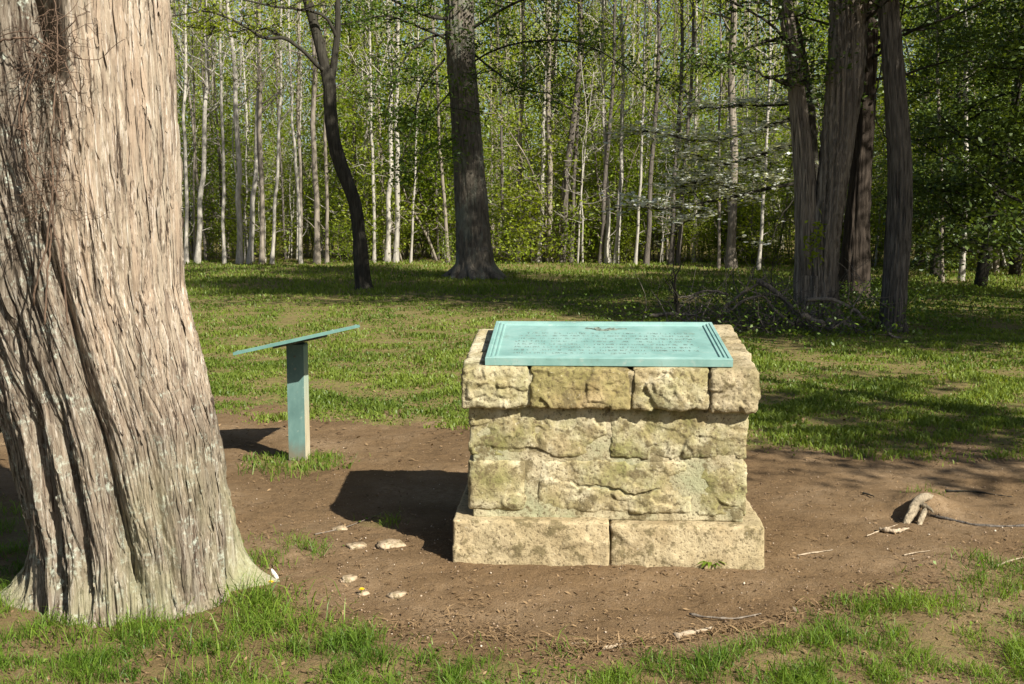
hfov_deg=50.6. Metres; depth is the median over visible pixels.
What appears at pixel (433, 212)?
sapling
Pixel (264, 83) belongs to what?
woodland tree
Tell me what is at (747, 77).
woodland tree
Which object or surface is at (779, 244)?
bush
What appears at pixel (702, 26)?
woodland tree
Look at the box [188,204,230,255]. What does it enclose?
bush
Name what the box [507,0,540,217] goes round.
woodland tree
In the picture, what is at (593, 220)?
bush
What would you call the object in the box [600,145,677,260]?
sapling
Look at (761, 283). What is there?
dead branch
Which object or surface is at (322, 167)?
sapling
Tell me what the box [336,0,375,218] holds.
woodland tree
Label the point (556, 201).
bare sapling
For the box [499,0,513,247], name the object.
woodland tree
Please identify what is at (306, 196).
bare sapling
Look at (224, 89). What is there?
woodland tree
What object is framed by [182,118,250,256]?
sapling
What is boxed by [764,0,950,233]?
sapling
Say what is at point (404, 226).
sapling
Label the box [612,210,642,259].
sapling
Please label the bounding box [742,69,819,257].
sapling
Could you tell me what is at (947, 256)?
bush
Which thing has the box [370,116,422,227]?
bare sapling
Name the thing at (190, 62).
woodland tree
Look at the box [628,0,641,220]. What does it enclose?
woodland tree
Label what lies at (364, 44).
woodland tree
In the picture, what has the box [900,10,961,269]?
bare sapling
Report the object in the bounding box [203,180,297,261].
bush
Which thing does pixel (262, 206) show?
woodland tree
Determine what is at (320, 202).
bare sapling
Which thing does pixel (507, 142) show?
sapling
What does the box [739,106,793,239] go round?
sapling
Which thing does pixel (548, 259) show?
woodland tree
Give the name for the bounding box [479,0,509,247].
woodland tree
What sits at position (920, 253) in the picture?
woodland tree
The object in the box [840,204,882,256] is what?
sapling
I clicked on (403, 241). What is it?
sapling
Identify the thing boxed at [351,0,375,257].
woodland tree
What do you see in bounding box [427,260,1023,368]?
undergrowth
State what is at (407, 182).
sapling
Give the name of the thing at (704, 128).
sapling
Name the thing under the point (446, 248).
bush
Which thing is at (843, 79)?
twin cedar
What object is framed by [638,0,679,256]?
woodland tree
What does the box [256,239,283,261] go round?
bush
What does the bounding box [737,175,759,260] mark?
sapling
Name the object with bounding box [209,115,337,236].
sapling
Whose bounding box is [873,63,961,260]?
sapling
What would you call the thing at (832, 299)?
dead branch
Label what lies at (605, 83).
woodland tree
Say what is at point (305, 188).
sapling
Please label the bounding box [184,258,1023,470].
lawn grass
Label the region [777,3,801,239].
woodland tree
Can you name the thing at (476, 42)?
woodland tree
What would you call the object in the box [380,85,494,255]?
sapling
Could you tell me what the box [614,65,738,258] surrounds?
sapling
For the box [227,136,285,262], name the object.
bare sapling
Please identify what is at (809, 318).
dead branch
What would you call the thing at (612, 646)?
stick
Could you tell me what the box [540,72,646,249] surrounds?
sapling
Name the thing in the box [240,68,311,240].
sapling
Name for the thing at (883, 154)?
sapling
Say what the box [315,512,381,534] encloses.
stick
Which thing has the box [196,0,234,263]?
woodland tree
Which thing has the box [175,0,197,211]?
woodland tree
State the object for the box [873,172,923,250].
sapling
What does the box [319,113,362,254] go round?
bare sapling
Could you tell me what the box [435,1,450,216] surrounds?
woodland tree
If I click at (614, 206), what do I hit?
sapling
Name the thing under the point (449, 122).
sapling
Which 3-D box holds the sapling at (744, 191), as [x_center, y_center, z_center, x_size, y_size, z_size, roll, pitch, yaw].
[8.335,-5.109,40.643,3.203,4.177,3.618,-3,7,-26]
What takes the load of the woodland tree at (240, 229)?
on the ground at (412, 469)
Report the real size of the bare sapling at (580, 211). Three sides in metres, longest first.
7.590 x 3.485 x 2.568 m
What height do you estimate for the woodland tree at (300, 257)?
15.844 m
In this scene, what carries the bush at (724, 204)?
on the ground at (412, 469)
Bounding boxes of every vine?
[0,0,124,324]
[801,169,827,317]
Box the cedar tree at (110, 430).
[0,0,279,627]
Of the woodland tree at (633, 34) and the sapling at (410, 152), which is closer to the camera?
the sapling at (410, 152)
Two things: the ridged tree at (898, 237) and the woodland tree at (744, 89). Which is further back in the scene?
the woodland tree at (744, 89)
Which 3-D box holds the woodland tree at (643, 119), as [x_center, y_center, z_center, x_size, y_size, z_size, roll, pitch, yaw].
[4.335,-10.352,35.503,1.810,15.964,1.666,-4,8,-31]
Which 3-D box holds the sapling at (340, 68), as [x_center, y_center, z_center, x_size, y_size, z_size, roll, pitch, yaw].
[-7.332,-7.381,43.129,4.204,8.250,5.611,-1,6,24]
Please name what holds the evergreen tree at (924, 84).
on the ground at (412, 469)
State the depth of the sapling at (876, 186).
39.38 m
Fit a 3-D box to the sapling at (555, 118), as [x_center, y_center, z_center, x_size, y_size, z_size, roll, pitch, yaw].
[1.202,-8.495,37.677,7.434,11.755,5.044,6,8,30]
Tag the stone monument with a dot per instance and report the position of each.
(601, 443)
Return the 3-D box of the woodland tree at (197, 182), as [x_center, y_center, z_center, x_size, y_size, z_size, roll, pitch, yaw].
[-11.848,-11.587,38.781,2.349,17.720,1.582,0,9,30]
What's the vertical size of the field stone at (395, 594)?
0.032 m
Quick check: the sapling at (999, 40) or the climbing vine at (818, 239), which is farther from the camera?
the sapling at (999, 40)
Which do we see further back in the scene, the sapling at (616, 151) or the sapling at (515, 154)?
the sapling at (515, 154)
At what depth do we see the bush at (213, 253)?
39.82 m
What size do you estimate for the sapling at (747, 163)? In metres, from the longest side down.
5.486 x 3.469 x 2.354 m
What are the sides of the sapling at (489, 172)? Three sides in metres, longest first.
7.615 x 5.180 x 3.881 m
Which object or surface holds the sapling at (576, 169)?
on the ground at (412, 469)
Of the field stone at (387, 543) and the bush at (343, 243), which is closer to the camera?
the field stone at (387, 543)
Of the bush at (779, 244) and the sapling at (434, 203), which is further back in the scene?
the sapling at (434, 203)
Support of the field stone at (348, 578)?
on the ground at (412, 469)
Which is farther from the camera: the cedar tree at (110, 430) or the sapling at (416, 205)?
the sapling at (416, 205)
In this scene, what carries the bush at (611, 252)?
on the ground at (412, 469)
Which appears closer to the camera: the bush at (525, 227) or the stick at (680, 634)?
the stick at (680, 634)
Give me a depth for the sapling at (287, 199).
43.94 m
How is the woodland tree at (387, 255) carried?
on the ground at (412, 469)
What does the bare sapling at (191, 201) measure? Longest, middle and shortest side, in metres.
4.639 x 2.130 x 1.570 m
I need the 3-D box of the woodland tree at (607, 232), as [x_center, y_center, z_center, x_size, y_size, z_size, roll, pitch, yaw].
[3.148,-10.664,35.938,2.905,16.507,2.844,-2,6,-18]
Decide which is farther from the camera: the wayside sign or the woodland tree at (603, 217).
the woodland tree at (603, 217)
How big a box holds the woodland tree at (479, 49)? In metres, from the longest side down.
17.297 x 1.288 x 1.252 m
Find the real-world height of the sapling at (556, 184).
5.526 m
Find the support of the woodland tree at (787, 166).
on the ground at (412, 469)
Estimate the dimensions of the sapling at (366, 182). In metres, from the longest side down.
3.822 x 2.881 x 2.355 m
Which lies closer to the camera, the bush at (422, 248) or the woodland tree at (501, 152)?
the woodland tree at (501, 152)
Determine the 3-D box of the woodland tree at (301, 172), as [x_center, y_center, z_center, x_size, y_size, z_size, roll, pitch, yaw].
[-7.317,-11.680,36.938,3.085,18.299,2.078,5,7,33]
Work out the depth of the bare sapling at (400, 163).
42.77 m
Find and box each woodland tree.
[171,0,204,263]
[171,0,208,259]
[172,0,200,251]
[173,0,183,212]
[174,0,254,263]
[174,0,298,263]
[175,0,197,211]
[177,0,209,260]
[178,0,201,199]
[183,0,236,257]
[192,3,231,245]
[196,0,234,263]
[197,0,232,259]
[197,1,220,251]
[207,0,308,263]
[212,0,310,263]
[216,7,232,245]
[226,0,249,247]
[229,2,255,169]
[229,2,256,252]
[242,0,275,249]
[252,0,317,263]
[260,0,307,263]
[264,0,294,259]
[267,0,309,261]
[267,0,373,263]
[274,2,318,259]
[290,0,352,263]
[295,0,309,162]
[323,1,347,243]
[329,1,368,183]
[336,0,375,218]
[344,0,379,260]
[346,0,385,262]
[346,0,440,262]
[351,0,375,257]
[355,0,390,260]
[360,2,386,219]
[366,0,412,262]
[399,3,435,262]
[402,0,429,248]
[405,0,449,262]
[414,0,445,255]
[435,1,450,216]
[474,0,485,142]
[474,0,486,107]
[476,0,584,261]
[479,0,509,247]
[480,0,519,261]
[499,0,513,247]
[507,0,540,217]
[513,0,577,262]
[515,0,573,262]
[520,0,652,262]
[531,1,559,126]
[535,0,575,261]
[542,1,567,154]
[556,0,609,262]
[568,0,629,263]
[569,0,634,262]
[573,0,643,263]
[574,0,665,263]
[581,0,600,253]
[587,1,600,240]
[613,0,699,264]
[620,0,676,264]
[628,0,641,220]
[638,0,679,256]
[641,0,717,264]
[651,0,691,257]
[662,0,723,264]
[668,0,709,259]
[669,0,711,262]
[680,0,748,268]
[684,0,719,247]
[698,0,750,267]
[700,0,759,173]
[715,0,767,259]
[725,0,758,252]
[734,1,784,269]
[738,0,756,258]
[745,0,778,260]
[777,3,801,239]
[782,0,797,248]
[804,0,823,89]
[902,1,935,266]
[906,0,1000,280]
[911,0,945,281]
[991,0,1021,271]
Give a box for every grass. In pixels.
[0,447,1023,683]
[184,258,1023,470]
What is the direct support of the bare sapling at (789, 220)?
on the ground at (412, 469)
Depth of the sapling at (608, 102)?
46.40 m
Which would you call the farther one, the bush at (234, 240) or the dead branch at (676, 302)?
the bush at (234, 240)
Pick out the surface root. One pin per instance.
(964, 522)
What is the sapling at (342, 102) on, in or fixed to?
on the ground at (412, 469)
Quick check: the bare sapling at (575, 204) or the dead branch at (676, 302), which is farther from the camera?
the bare sapling at (575, 204)
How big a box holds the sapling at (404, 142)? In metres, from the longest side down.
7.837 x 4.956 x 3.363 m
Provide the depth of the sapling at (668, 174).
43.85 m
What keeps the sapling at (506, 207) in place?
on the ground at (412, 469)
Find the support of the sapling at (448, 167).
on the ground at (412, 469)
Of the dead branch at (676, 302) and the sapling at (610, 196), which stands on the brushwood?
the dead branch at (676, 302)
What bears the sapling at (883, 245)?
on the ground at (412, 469)
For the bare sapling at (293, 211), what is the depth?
40.64 m
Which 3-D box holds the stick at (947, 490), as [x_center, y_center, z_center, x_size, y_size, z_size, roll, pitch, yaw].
[2.700,0.873,6.271,0.358,0.016,0.046,3,7,24]
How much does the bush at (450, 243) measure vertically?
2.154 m
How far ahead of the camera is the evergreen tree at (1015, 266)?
29.50 m
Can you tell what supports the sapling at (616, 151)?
on the ground at (412, 469)
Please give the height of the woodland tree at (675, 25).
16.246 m
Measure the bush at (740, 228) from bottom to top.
2.664 m
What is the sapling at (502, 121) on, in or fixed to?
on the ground at (412, 469)
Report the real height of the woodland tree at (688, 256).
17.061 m
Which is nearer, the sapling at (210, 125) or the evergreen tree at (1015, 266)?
the evergreen tree at (1015, 266)
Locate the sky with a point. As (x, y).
(403, 39)
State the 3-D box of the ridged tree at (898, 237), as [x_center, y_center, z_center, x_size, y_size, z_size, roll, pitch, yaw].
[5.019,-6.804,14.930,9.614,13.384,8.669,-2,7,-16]
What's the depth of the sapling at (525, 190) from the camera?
49.31 m
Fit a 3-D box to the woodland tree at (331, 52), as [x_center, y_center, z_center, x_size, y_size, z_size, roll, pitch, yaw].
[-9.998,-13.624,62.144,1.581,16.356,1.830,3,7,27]
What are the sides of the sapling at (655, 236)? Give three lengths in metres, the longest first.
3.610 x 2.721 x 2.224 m
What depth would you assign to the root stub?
5.79 m
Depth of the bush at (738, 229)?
38.06 m
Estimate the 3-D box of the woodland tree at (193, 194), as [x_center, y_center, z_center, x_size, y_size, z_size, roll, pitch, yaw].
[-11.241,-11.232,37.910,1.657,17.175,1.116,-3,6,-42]
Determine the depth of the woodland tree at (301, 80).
39.38 m
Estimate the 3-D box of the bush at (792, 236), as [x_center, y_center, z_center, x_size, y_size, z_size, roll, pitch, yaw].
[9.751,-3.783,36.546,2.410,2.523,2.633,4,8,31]
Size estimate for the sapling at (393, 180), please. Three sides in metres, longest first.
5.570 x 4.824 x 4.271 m
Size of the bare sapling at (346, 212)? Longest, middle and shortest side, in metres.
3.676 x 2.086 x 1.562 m
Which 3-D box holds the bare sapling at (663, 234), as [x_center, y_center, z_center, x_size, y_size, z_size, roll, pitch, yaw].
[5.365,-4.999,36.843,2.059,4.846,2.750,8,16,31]
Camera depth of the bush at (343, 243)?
42.74 m
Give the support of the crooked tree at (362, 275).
on the ground at (412, 469)
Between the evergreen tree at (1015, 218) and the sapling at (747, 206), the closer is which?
the evergreen tree at (1015, 218)
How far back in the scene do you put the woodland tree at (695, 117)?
37.01 m
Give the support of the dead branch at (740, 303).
on the ground at (412, 469)
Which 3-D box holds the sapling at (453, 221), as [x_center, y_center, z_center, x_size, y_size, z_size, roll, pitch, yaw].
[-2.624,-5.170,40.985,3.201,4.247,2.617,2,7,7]
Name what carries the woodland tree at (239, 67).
on the ground at (412, 469)
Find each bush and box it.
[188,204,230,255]
[196,227,235,259]
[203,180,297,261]
[227,232,256,261]
[256,183,330,257]
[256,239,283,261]
[276,216,296,250]
[313,218,369,263]
[330,230,352,256]
[332,179,409,259]
[339,218,385,260]
[349,223,402,259]
[368,225,384,257]
[392,209,441,258]
[423,210,455,257]
[434,229,455,263]
[489,183,557,262]
[490,214,544,262]
[491,173,576,262]
[491,222,514,260]
[493,210,535,256]
[529,210,613,262]
[567,214,628,261]
[579,216,658,262]
[588,223,629,256]
[603,220,645,263]
[652,208,714,261]
[677,216,722,260]
[685,194,768,258]
[696,189,778,258]
[701,226,741,262]
[715,191,792,263]
[721,216,793,265]
[736,229,765,261]
[740,205,780,253]
[744,224,794,265]
[770,194,794,261]
[911,226,933,264]
[914,218,977,267]
[915,225,976,268]
[944,234,1002,268]
[944,236,978,270]
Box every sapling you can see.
[171,10,280,259]
[176,50,222,98]
[177,72,250,240]
[179,101,283,258]
[180,29,284,261]
[180,67,228,205]
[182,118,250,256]
[182,127,257,237]
[182,143,206,258]
[195,133,296,254]
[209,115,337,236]
[215,0,375,246]
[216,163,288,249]
[226,162,279,235]
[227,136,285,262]
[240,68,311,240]
[242,101,307,245]
[254,0,350,257]
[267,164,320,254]
[273,108,313,258]
[274,10,445,257]
[278,92,393,252]
[279,152,337,256]
[284,103,342,256]
[285,156,321,245]
[286,60,374,256]
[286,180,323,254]
[287,0,443,230]
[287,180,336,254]
[302,15,455,260]
[304,133,340,256]
[305,64,450,260]
[305,117,425,259]
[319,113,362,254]
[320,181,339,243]
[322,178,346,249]
[329,157,409,250]
[329,160,364,259]
[332,186,368,244]
[340,123,439,257]
[350,81,487,257]
[359,58,435,255]
[361,50,452,258]
[364,87,490,259]
[368,180,411,256]
[369,56,514,251]
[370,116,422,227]
[374,85,447,258]
[376,84,432,251]
[376,136,455,252]
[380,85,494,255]
[404,152,455,258]
[405,150,453,257]
[410,31,619,246]
[410,108,454,257]
[424,41,516,222]
[424,161,455,257]
[437,58,533,228]
[440,50,499,253]
[450,0,646,260]
[474,0,652,257]
[474,0,667,259]
[482,22,568,231]
[482,89,529,220]
[487,102,539,235]
[491,179,532,257]
[494,160,561,251]
[494,203,534,261]
[528,154,600,257]
[531,121,580,240]
[534,113,632,243]
[538,109,599,259]
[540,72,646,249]
[545,42,614,262]
[545,127,596,256]
[552,130,648,258]
[552,151,591,256]
[553,180,596,254]
[554,51,709,244]
[557,53,677,251]
[560,101,686,258]
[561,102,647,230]
[570,0,728,245]
[574,155,640,247]
[579,166,642,257]
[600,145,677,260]
[611,143,672,259]
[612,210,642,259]
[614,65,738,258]
[615,162,684,259]
[624,34,736,262]
[639,139,687,259]
[640,126,711,261]
[657,86,737,258]
[657,126,699,255]
[658,130,738,257]
[659,100,783,251]
[660,108,783,250]
[679,145,750,261]
[681,97,771,247]
[688,112,779,257]
[691,150,779,248]
[708,21,826,259]
[715,47,793,248]
[726,17,828,262]
[735,36,820,221]
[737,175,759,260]
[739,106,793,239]
[742,10,878,240]
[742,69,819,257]
[752,82,790,234]
[754,188,793,246]
[756,158,793,257]
[757,112,820,249]
[759,131,779,254]
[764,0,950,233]
[770,147,794,259]
[771,124,821,230]
[783,58,879,223]
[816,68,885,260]
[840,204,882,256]
[841,81,886,237]
[843,162,886,265]
[870,99,885,257]
[871,28,924,266]
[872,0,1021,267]
[872,132,956,257]
[872,206,920,264]
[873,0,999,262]
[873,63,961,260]
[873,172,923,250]
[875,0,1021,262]
[878,0,988,219]
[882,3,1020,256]
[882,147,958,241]
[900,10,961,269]
[928,43,1009,267]
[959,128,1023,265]
[977,13,1021,194]
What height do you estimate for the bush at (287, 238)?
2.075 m
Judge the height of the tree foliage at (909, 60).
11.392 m
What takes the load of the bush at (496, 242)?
on the ground at (412, 469)
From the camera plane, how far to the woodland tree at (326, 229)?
36.62 m
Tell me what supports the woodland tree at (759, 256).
on the ground at (412, 469)
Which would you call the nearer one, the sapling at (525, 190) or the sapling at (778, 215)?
the sapling at (778, 215)
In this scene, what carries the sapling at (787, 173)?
on the ground at (412, 469)
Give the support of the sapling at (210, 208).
on the ground at (412, 469)
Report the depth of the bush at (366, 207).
37.86 m
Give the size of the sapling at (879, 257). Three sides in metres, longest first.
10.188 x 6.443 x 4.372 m
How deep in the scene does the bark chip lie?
5.48 m
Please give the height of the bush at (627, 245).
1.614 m
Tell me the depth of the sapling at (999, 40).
30.59 m
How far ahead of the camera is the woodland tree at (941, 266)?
25.95 m
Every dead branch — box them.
[648,286,722,321]
[656,247,685,316]
[667,290,728,321]
[716,272,794,322]
[717,259,765,322]
[729,279,794,326]
[756,278,839,331]
[801,313,825,326]
[806,297,879,326]
[831,259,900,328]
[888,332,910,337]
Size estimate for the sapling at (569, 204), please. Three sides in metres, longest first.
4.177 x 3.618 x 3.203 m
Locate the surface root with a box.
[930,514,1023,526]
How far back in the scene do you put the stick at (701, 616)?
4.37 m
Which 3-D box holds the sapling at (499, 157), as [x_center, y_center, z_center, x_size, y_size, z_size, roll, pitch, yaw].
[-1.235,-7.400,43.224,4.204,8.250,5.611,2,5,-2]
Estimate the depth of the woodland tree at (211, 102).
45.27 m
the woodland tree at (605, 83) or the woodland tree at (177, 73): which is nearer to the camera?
the woodland tree at (605, 83)
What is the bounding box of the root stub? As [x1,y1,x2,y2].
[902,493,933,524]
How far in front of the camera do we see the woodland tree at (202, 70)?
40.68 m
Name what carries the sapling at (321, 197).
on the ground at (412, 469)
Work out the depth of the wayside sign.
6.98 m
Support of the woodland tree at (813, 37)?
on the ground at (412, 469)
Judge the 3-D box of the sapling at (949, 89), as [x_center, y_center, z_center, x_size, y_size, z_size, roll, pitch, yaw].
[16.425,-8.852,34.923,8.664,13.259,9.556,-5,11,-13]
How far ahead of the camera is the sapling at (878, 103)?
35.37 m
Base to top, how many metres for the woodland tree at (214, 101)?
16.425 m
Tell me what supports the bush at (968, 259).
on the ground at (412, 469)
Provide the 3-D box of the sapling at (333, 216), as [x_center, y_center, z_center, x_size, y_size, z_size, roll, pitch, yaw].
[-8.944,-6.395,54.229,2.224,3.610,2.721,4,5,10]
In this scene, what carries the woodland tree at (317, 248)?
on the ground at (412, 469)
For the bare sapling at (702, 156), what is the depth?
40.92 m
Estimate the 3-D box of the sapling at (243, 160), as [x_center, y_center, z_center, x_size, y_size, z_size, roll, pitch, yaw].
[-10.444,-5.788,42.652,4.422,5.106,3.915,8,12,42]
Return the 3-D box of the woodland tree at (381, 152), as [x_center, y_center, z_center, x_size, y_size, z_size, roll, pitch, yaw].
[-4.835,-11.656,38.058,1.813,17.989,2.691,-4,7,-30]
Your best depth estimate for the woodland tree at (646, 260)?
34.81 m
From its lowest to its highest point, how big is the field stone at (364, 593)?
0.024 m
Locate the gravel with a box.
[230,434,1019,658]
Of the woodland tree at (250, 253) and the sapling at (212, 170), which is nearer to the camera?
the woodland tree at (250, 253)
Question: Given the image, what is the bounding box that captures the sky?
[172,0,1012,220]
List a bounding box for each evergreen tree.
[870,0,1023,275]
[872,1,1023,275]
[873,0,1023,287]
[877,0,1023,274]
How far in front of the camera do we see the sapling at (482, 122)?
47.47 m
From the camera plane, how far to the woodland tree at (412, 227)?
37.18 m
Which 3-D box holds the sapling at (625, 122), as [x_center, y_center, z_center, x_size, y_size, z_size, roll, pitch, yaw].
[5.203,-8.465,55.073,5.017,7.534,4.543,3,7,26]
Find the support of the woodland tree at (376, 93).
on the ground at (412, 469)
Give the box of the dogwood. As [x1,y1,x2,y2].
[585,5,823,247]
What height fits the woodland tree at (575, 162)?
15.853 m
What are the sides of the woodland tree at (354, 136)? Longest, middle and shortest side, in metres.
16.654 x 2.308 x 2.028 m
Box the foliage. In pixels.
[170,0,1017,244]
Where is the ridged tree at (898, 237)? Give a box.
[618,0,912,332]
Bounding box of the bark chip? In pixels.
[879,527,908,532]
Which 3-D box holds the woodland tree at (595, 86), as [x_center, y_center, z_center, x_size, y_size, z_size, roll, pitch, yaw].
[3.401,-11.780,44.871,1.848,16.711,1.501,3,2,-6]
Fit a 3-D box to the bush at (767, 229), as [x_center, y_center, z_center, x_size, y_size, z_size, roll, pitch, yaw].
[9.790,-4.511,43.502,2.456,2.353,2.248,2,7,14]
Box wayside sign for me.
[233,324,359,460]
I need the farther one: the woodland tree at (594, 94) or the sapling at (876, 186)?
the woodland tree at (594, 94)
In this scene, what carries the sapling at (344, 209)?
on the ground at (412, 469)
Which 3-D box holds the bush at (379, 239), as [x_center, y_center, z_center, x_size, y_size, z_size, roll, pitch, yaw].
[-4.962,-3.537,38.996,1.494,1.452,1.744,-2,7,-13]
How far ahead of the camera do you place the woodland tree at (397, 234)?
37.30 m
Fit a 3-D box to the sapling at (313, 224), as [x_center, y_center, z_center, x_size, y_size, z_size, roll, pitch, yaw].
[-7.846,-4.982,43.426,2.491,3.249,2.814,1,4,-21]
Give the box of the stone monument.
[452,321,764,569]
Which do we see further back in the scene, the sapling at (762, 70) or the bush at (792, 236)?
the sapling at (762, 70)
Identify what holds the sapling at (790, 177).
on the ground at (412, 469)
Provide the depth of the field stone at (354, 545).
5.24 m
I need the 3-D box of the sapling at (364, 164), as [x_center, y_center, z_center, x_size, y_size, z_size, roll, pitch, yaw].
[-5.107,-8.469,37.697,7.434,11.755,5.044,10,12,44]
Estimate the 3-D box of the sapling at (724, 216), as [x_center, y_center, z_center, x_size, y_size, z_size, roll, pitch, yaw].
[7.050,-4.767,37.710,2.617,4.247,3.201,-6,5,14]
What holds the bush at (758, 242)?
on the ground at (412, 469)
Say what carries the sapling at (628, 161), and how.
on the ground at (412, 469)
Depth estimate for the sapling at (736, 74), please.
46.06 m
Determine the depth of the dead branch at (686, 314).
15.16 m
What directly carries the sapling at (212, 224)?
on the ground at (412, 469)
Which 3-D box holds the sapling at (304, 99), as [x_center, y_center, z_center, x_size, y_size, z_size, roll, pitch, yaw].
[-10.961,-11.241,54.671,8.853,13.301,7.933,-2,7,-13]
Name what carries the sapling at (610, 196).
on the ground at (412, 469)
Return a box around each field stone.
[332,525,347,530]
[341,574,357,582]
[346,542,366,549]
[357,590,369,595]
[376,538,405,549]
[386,591,406,598]
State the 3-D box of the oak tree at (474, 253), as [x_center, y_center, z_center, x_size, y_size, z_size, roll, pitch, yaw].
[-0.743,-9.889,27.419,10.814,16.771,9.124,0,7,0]
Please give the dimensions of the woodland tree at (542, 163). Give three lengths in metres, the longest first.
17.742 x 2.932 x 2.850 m
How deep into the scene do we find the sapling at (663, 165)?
39.43 m
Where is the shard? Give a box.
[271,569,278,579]
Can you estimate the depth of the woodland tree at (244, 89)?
47.48 m
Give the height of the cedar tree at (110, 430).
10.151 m
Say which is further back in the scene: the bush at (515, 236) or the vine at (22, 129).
the bush at (515, 236)
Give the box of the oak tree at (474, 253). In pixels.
[304,0,689,279]
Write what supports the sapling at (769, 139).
on the ground at (412, 469)
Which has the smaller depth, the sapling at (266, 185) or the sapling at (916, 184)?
the sapling at (916, 184)
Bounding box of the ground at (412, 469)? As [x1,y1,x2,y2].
[0,221,1023,683]
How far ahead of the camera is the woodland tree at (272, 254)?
36.40 m
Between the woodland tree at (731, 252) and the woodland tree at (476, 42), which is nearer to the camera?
the woodland tree at (731, 252)
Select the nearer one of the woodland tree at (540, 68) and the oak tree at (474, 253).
the oak tree at (474, 253)
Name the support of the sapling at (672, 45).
on the ground at (412, 469)
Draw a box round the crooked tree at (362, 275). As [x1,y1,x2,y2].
[170,0,373,289]
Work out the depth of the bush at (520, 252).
36.82 m
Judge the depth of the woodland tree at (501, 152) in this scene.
37.24 m
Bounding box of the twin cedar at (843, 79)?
[646,0,935,329]
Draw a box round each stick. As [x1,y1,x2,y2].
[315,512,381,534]
[602,635,659,649]
[672,626,712,640]
[689,613,760,618]
[797,549,832,555]
[945,489,1011,496]
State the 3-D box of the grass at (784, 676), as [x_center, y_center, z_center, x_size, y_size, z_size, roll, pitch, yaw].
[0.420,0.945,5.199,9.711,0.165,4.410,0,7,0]
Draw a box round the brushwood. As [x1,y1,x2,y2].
[606,247,930,336]
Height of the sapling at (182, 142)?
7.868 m
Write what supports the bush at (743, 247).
on the ground at (412, 469)
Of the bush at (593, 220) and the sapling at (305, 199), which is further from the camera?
the sapling at (305, 199)
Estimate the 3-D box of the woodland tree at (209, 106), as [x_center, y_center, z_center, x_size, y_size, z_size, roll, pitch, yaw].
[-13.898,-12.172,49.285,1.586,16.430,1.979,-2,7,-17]
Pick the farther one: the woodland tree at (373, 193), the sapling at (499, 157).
the sapling at (499, 157)
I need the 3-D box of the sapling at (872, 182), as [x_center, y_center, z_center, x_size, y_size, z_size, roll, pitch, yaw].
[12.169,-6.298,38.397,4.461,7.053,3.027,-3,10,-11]
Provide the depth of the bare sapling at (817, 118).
34.58 m
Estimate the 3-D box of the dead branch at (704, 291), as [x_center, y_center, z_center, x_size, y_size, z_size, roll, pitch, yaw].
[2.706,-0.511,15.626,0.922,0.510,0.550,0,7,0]
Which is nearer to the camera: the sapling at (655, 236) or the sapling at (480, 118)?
the sapling at (655, 236)
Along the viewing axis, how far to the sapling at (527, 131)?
39.20 m
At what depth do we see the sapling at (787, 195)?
35.87 m
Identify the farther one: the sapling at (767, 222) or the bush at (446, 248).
the sapling at (767, 222)
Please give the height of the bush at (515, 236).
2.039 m
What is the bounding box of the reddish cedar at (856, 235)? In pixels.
[728,0,1022,303]
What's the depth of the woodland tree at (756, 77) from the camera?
37.57 m
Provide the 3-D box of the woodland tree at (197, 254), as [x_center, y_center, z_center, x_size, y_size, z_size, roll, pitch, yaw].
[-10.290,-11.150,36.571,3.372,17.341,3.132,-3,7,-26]
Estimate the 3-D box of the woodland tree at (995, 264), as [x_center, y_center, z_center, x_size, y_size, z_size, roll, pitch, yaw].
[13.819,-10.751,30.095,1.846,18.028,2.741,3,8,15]
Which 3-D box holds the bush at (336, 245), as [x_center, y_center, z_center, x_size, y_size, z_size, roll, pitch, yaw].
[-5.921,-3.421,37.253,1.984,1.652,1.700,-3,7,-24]
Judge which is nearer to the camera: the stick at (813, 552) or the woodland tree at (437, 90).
the stick at (813, 552)
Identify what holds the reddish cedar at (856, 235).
on the ground at (412, 469)
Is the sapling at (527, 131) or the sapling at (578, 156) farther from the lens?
the sapling at (578, 156)
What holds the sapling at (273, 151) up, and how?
on the ground at (412, 469)
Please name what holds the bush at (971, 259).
on the ground at (412, 469)
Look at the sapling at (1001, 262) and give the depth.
34.31 m
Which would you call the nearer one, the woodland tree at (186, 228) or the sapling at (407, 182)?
the woodland tree at (186, 228)
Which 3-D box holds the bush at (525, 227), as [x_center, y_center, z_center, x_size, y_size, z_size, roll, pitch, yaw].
[0.197,-3.975,36.920,2.720,2.847,2.972,0,7,-3]
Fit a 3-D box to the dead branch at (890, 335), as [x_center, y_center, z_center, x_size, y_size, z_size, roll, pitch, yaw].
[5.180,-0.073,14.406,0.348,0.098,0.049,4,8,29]
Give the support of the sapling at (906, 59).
on the ground at (412, 469)
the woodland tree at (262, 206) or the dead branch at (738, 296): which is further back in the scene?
the woodland tree at (262, 206)
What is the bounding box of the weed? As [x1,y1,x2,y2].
[698,561,725,568]
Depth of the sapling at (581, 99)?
38.80 m

